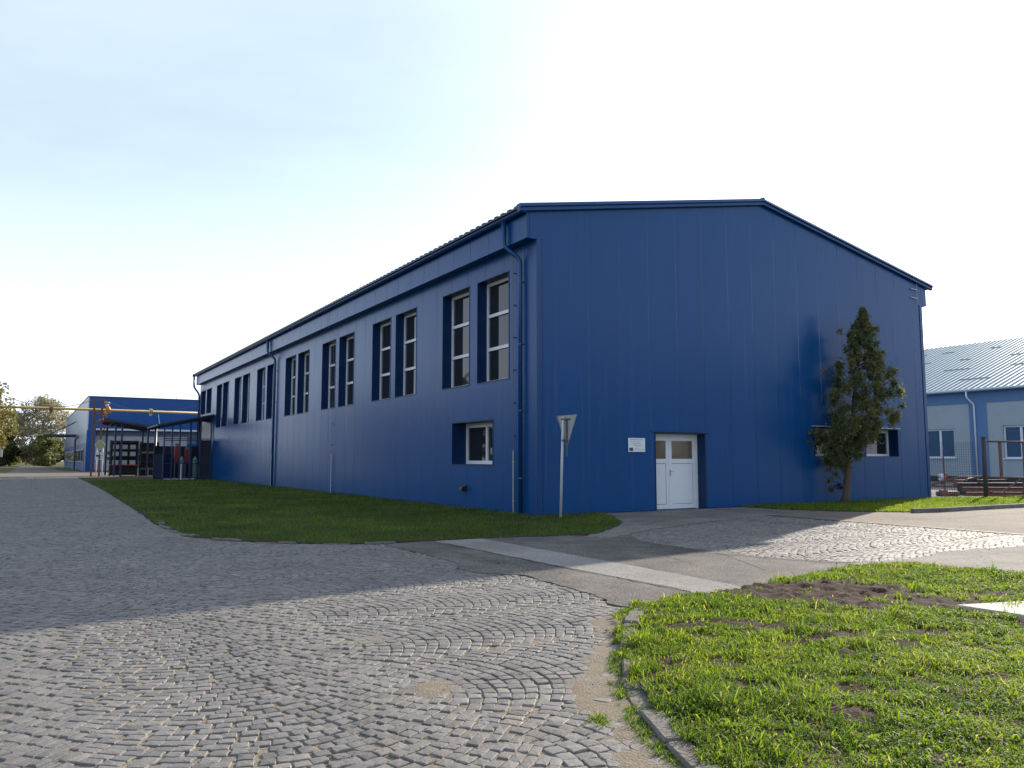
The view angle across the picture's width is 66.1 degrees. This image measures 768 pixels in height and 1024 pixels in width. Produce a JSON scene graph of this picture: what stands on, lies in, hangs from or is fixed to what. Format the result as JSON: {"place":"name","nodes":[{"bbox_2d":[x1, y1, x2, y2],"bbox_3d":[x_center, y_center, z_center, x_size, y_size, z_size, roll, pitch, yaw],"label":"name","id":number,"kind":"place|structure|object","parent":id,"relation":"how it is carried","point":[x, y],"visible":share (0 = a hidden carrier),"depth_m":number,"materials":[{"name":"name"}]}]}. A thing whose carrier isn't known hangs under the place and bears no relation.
{"place":"outdoors","nodes":[
{"label":"outdoors","id":0,"kind":"place"},
{"bbox_2d":[0,466,152,478],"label":"cross road","id":1,"kind":"structure","parent":0,"point":[32,472],"depth_m":85.48,"materials":[{"name":"grey asphalt"}]},
{"bbox_2d":[95,439,104,476],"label":"road sign","id":2,"kind":"object","parent":1,"relation":"on","point":[99,444],"visible":0.89,"depth_m":69.58,"materials":[{"name":"white metal"}]},
{"bbox_2d":[90,399,113,475],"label":"pipe support","id":3,"kind":"object","parent":1,"relation":"on","point":[93,423],"visible":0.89,"depth_m":71.54,"materials":[{"name":"metal"}]},
{"bbox_2d":[0,402,199,416],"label":"gas pipe","id":4,"kind":"object","parent":3,"relation":"attached to","point":[108,409],"visible":0.95,"depth_m":72.18,"materials":[{"name":"yellow metal"}]},
{"bbox_2d":[108,440,138,475],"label":"storage rack","id":5,"kind":"object","parent":1,"relation":"on","point":[129,469],"visible":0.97,"depth_m":74.30,"materials":[{"name":"black metal"}]},
{"bbox_2d":[99,418,153,475],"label":"canopy","id":6,"kind":"object","parent":1,"relation":"on","point":[130,425],"visible":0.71,"depth_m":73.44,"materials":[{"name":"grey metal"}]},
{"bbox_2d":[138,442,158,475],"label":"storage rack","id":7,"kind":"object","parent":1,"relation":"on","point":[142,456],"visible":0.68,"depth_m":75.32,"materials":[{"name":"black metal"}]},
{"bbox_2d":[0,461,686,509],"bbox_3d":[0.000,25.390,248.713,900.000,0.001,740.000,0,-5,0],"label":"ground","id":8,"kind":"structure","parent":0,"point":[59,466],"depth_m":136.14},
{"bbox_2d":[0,381,22,449],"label":"broadleaf tree","id":9,"kind":"object","parent":8,"relation":"on","point":[6,413],"visible":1,"depth_m":62.42,"materials":[{"name":"green plant"}]},
{"bbox_2d":[0,430,22,465],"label":"broadleaf tree","id":10,"kind":"object","parent":8,"relation":"on","point":[7,454],"visible":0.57,"depth_m":175.03,"materials":[{"name":"green plant"}]},
{"bbox_2d":[5,412,29,465],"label":"broadleaf tree","id":11,"kind":"object","parent":8,"relation":"on","point":[14,462],"visible":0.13,"depth_m":182.94,"materials":[{"name":"green plant"}]},
{"bbox_2d":[9,394,71,465],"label":"broadleaf tree","id":12,"kind":"object","parent":8,"relation":"on","point":[37,415],"visible":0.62,"depth_m":180.00,"materials":[{"name":"green plant"}]},
{"bbox_2d":[17,442,64,464],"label":"woodland","id":13,"kind":"object","parent":8,"relation":"on","point":[62,458],"visible":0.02,"depth_m":228.28,"materials":[{"name":"green plant"}]},
{"bbox_2d":[25,433,63,465],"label":"broadleaf tree","id":14,"kind":"object","parent":8,"relation":"on","point":[43,443],"visible":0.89,"depth_m":174.72,"materials":[{"name":"green plant"}]},
{"bbox_2d":[43,396,197,471],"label":"factory building","id":15,"kind":"structure","parent":8,"relation":"on","point":[78,435],"depth_m":103.20,"materials":[{"name":"blue metal"}]},
{"bbox_2d":[192,197,932,515],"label":"factory hall","id":16,"kind":"structure","parent":8,"relation":"on","point":[697,345],"depth_m":26.18,"materials":[{"name":"blue metal"}]},
{"bbox_2d":[200,390,205,414],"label":"window","id":17,"kind":"structure","parent":16,"relation":"in","point":[203,394],"depth_m":65.26,"materials":[{"name":"blue glass"}]},
{"bbox_2d":[206,388,211,413],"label":"window","id":18,"kind":"structure","parent":16,"relation":"in","point":[209,391],"depth_m":63.18,"materials":[{"name":"blue glass"}]},
{"bbox_2d":[215,384,221,427],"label":"window","id":19,"kind":"structure","parent":16,"relation":"in","point":[219,387],"depth_m":59.73,"materials":[{"name":"blue glass"}]},
{"bbox_2d":[222,381,228,426],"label":"window","id":20,"kind":"structure","parent":16,"relation":"in","point":[226,384],"depth_m":57.76,"materials":[{"name":"blue glass"}]},
{"bbox_2d":[233,376,240,424],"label":"window","id":21,"kind":"structure","parent":16,"relation":"in","point":[237,391],"depth_m":54.49,"materials":[{"name":"blue glass"}]},
{"bbox_2d":[241,373,249,423],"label":"window","id":22,"kind":"structure","parent":16,"relation":"in","point":[246,378],"depth_m":52.40,"materials":[{"name":"blue plastic"}]},
{"bbox_2d":[256,367,264,420],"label":"window","id":23,"kind":"structure","parent":16,"relation":"in","point":[260,396],"depth_m":49.10,"materials":[{"name":"blue plastic"}]},
{"bbox_2d":[266,363,273,419],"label":"window","id":24,"kind":"structure","parent":16,"relation":"in","point":[270,368],"depth_m":47.02,"materials":[{"name":"blue plastic"}]},
{"bbox_2d":[284,354,295,416],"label":"window","id":25,"kind":"structure","parent":16,"relation":"in","point":[290,369],"depth_m":43.58,"materials":[{"name":"blue plastic"}]},
{"bbox_2d":[297,349,309,413],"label":"window","id":26,"kind":"structure","parent":16,"relation":"in","point":[303,357],"depth_m":41.53,"materials":[{"name":"white plastic"}]},
{"bbox_2d":[321,339,335,409],"bbox_3d":[-8.534,-0.408,37.353,0.412,3.250,1.960,3,-6,-31],"label":"window","id":27,"kind":"structure","parent":16,"relation":"in","point":[328,367],"depth_m":38.09,"materials":[{"name":"white plastic"}]},
{"bbox_2d":[338,331,354,407],"bbox_3d":[-7.251,-0.609,35.251,0.412,3.250,1.960,3,-6,-31],"label":"window","id":28,"kind":"structure","parent":16,"relation":"in","point":[345,379],"depth_m":35.97,"materials":[{"name":"white plastic"}]},
{"bbox_2d":[371,317,390,401],"bbox_3d":[-5.097,-0.944,31.746,0.412,3.250,1.960,3,-6,-31],"label":"window","id":29,"kind":"structure","parent":16,"relation":"in","point":[381,331],"depth_m":32.43,"materials":[{"name":"glass"}]},
{"bbox_2d":[395,307,416,397],"bbox_3d":[-3.833,-1.141,29.679,0.412,3.250,1.960,3,-6,-31],"label":"window","id":30,"kind":"structure","parent":16,"relation":"in","point":[406,321],"depth_m":30.35,"materials":[{"name":"grey glass"}]},
{"bbox_2d":[442,286,469,389],"bbox_3d":[-1.704,-1.474,26.201,0.412,3.250,1.960,3,-6,-31],"label":"window","id":31,"kind":"structure","parent":16,"relation":"in","point":[456,305],"depth_m":26.82,"materials":[{"name":"grey glass"}]},
{"bbox_2d":[451,419,492,465],"bbox_3d":[-1.033,1.878,24.952,0.592,1.400,2.720,3,-6,-31],"label":"window","id":32,"kind":"structure","parent":16,"relation":"in","point":[472,441],"depth_m":25.81,"materials":[{"name":"white plastic"}]},
{"bbox_2d":[477,270,508,383],"bbox_3d":[-0.424,-1.674,24.109,0.412,3.250,1.960,3,-6,-31],"label":"window","id":33,"kind":"structure","parent":16,"relation":"in","point":[492,292],"depth_m":24.69,"materials":[{"name":"grey glass"}]},
{"bbox_2d":[628,438,644,451],"bbox_3d":[3.706,1.812,23.371,0.645,0.410,0.028,3,-6,-31],"label":"information sign","id":34,"kind":"object","parent":16,"relation":"attached to","point":[636,444],"visible":1,"depth_m":23.36,"materials":[{"name":"white"}]},
{"bbox_2d":[655,432,706,510],"bbox_3d":[5.112,2.716,24.417,2.110,2.410,0.432,3,-6,-31],"label":"door","id":35,"kind":"structure","parent":16,"relation":"in","point":[675,484],"depth_m":24.70,"materials":[{"name":"white plastic"}]},
{"bbox_2d":[813,426,847,456],"bbox_3d":[11.360,2.095,28.326,2.050,1.070,0.472,3,-6,-31],"label":"window","id":36,"kind":"structure","parent":16,"relation":"in","point":[816,454],"depth_m":28.37,"materials":[{"name":"white plastic"}]},
{"bbox_2d":[865,429,898,456],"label":"window","id":37,"kind":"structure","parent":16,"relation":"in","point":[890,448],"depth_m":30.28,"materials":[{"name":"white plastic"}]},
{"bbox_2d":[911,503,1023,512],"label":"kerb","id":38,"kind":"structure","parent":8,"relation":"on","point":[952,509],"depth_m":23.61,"materials":[{"name":"concrete"}]},
{"bbox_2d":[78,477,621,544],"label":"lawn","id":39,"kind":"structure","parent":0,"point":[86,479],"depth_m":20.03,"materials":[{"name":"plant"}]},
{"bbox_2d":[173,443,180,478],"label":"cabinet","id":40,"kind":"object","parent":39,"relation":"on","point":[176,454],"visible":0.51,"depth_m":60.89,"materials":[{"name":"red"}]},
{"bbox_2d":[147,414,213,479],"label":"gas cage","id":41,"kind":"object","parent":39,"relation":"on","point":[163,462],"visible":0.99,"depth_m":59.90,"materials":[{"name":"grey metal"}]},
{"bbox_2d":[179,458,183,478],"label":"gas cylinder","id":42,"kind":"object","parent":39,"relation":"on","point":[182,474],"visible":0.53,"depth_m":60.04,"materials":[{"name":"grey"}]},
{"bbox_2d":[184,447,188,475],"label":"cabinet","id":43,"kind":"object","parent":39,"relation":"on","point":[186,454],"visible":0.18,"depth_m":61.27,"materials":[{"name":"red metal"}]},
{"bbox_2d":[192,458,197,478],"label":"gas cylinder","id":44,"kind":"object","parent":39,"relation":"on","point":[194,470],"visible":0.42,"depth_m":60.31,"materials":[{"name":"grey metal"}]},
{"bbox_2d":[557,414,576,517],"bbox_3d":[1.380,2.202,20.429,0.153,2.806,0.878,3,-6,-31],"label":"road sign","id":45,"kind":"object","parent":39,"relation":"on","point":[566,423],"visible":0.95,"depth_m":20.51,"materials":[{"name":"grey metal"}]},
{"bbox_2d":[0,478,1023,767],"bbox_3d":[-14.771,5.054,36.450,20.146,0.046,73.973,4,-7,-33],"label":"cobblestone road","id":46,"kind":"structure","parent":0,"point":[58,526],"depth_m":6.78,"materials":[{"name":"stone"}]},
{"bbox_2d":[583,605,688,766],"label":"weeds","id":47,"kind":"object","parent":46,"relation":"on","point":[599,717],"visible":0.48,"depth_m":4.69,"materials":[{"name":"green plant"}]},
{"bbox_2d":[754,515,1018,536],"bbox_3d":[8.479,3.220,17.602,1.935,0.001,8.200,3,-6,-31],"label":"drain channel","id":48,"kind":"object","parent":46,"relation":"on","point":[887,524],"visible":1,"depth_m":17.70,"materials":[{"name":"grey"}]},
{"bbox_2d":[0,0,1023,448],"label":"sky","id":49,"kind":"structure","parent":0,"point":[184,183],"materials":[{"name":"white"}]},
{"bbox_2d":[436,539,740,593],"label":"concrete path","id":50,"kind":"structure","parent":0,"point":[662,578],"depth_m":11.32,"materials":[{"name":"grey concrete"}]},
{"bbox_2d":[385,535,848,607],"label":"asphalt road","id":51,"kind":"structure","parent":0,"point":[722,568],"depth_m":11.57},
{"bbox_2d":[583,507,821,538],"bbox_3d":[4.322,3.599,21.299,4.544,0.040,12.308,-5,-7,43],"label":"concrete apron","id":52,"kind":"object","parent":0,"point":[632,522],"visible":0.65,"depth_m":20.80,"materials":[{"name":"grey concrete"}]},
{"bbox_2d":[631,564,1023,767],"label":"soil","id":53,"kind":"structure","parent":0,"point":[852,593],"depth_m":6.37,"materials":[{"name":"brown soil"}]},
{"bbox_2d":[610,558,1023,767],"bbox_3d":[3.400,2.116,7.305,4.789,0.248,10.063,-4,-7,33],"label":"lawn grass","id":54,"kind":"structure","parent":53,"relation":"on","point":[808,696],"depth_m":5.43,"materials":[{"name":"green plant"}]},
{"bbox_2d":[959,601,1023,618],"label":"concrete cover","id":55,"kind":"object","parent":53,"relation":"on","point":[995,607],"visible":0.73,"depth_m":7.66,"materials":[{"name":"grey concrete"}]},
{"bbox_2d":[739,496,1023,512],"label":"lawn","id":56,"kind":"structure","parent":0,"point":[849,510],"depth_m":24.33,"materials":[{"name":"plant"}]},
{"bbox_2d":[806,305,908,503],"bbox_3d":[12.111,0.725,27.538,3.156,7.071,2.973,4,-7,-36],"label":"conifer tree","id":57,"kind":"object","parent":56,"relation":"on","point":[840,442],"visible":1,"depth_m":27.18,"materials":[{"name":"green plant"}]},
{"bbox_2d":[981,437,1023,496],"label":"gate","id":58,"kind":"structure","parent":56,"relation":"on","point":[984,467],"depth_m":31.54,"materials":[{"name":"metal"}]},
{"bbox_2d":[767,508,1023,534],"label":"side road","id":59,"kind":"structure","parent":0,"point":[1010,521],"depth_m":20.50,"materials":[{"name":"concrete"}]},
{"bbox_2d":[432,510,1017,590],"bbox_3d":[7.708,3.345,18.850,21.622,0.008,7.311,5,-8,-44],"label":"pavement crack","id":60,"kind":"object","parent":59,"relation":"on","point":[726,553],"visible":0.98,"depth_m":12.37,"materials":[{"name":"grey"}]},
{"bbox_2d":[847,546,1023,571],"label":"pavement","id":61,"kind":"structure","parent":0,"point":[1007,558],"depth_m":12.20,"materials":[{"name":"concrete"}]},
{"bbox_2d":[931,481,981,497],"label":"gravel yard","id":62,"kind":"structure","parent":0,"point":[933,490],"depth_m":40.20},
{"bbox_2d":[930,474,947,483],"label":"marker drum","id":63,"kind":"object","parent":62,"relation":"on","point":[941,477],"visible":0.59,"depth_m":48.24,"materials":[{"name":"white plastic"}]},
{"bbox_2d":[936,490,959,495],"bbox_3d":[18.350,4.592,33.113,0.840,0.260,0.400,1,-5,-6],"label":"scrap block","id":64,"kind":"object","parent":62,"relation":"on","point":[943,493],"depth_m":32.94,"materials":[{"name":"metal"}]},
{"bbox_2d":[929,442,979,496],"bbox_3d":[18.184,3.592,33.118,0.090,2.350,3.034,3,-6,-25],"label":"fence","id":65,"kind":"object","parent":62,"relation":"on","point":[948,461],"visible":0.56,"depth_m":32.76,"materials":[{"name":"grey metal"}]},
{"bbox_2d":[931,476,982,487],"bbox_3d":[20.018,4.576,35.818,3.530,0.795,0.770,0,-5,-2],"label":"trailer drawbar","id":66,"kind":"object","parent":62,"relation":"on","point":[970,479],"visible":0.2,"depth_m":35.86,"materials":[{"name":"metal"}]},
{"bbox_2d":[957,483,1022,494],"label":"steel beam","id":67,"kind":"structure","parent":62,"relation":"on","point":[959,488],"depth_m":34.50,"materials":[{"name":"brown metal"}]},
{"bbox_2d":[978,479,1006,482],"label":"steel beam","id":68,"kind":"structure","parent":67,"relation":"on","point":[996,481],"depth_m":35.09,"materials":[{"name":"grey metal"}]},
{"bbox_2d":[961,487,1022,491],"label":"steel beam","id":69,"kind":"structure","parent":62,"relation":"on","point":[1015,489],"depth_m":33.80,"materials":[{"name":"metal"}]},
{"bbox_2d":[924,337,1023,482],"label":"pale building","id":70,"kind":"structure","parent":0,"point":[974,392],"depth_m":53.91,"materials":[{"name":"blue"}]},
{"bbox_2d":[928,429,956,458],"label":"window","id":71,"kind":"structure","parent":70,"relation":"in","point":[936,436],"depth_m":54.88,"materials":[{"name":"blue glass"}]},
{"bbox_2d":[1002,425,1023,458],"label":"window","id":72,"kind":"structure","parent":70,"relation":"in","point":[1010,432],"depth_m":50.89,"materials":[{"name":"glass"}]},
{"bbox_2d":[965,492,1022,495],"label":"steel beam","id":73,"kind":"structure","parent":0,"point":[978,494],"depth_m":33.27,"materials":[{"name":"metal"}]},
{"label":"road bed","id":74,"kind":"structure","parent":0,"visible":0},
{"bbox_2d":[158,520,395,544],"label":"kerb","id":75,"kind":"structure","parent":74,"relation":"on","point":[163,526],"depth_m":14.81,"materials":[{"name":"concrete"}]},
{"bbox_2d":[620,605,719,767],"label":"kerb","id":76,"kind":"structure","parent":74,"relation":"on","point":[658,724],"depth_m":4.60,"materials":[{"name":"concrete"}]}
]}

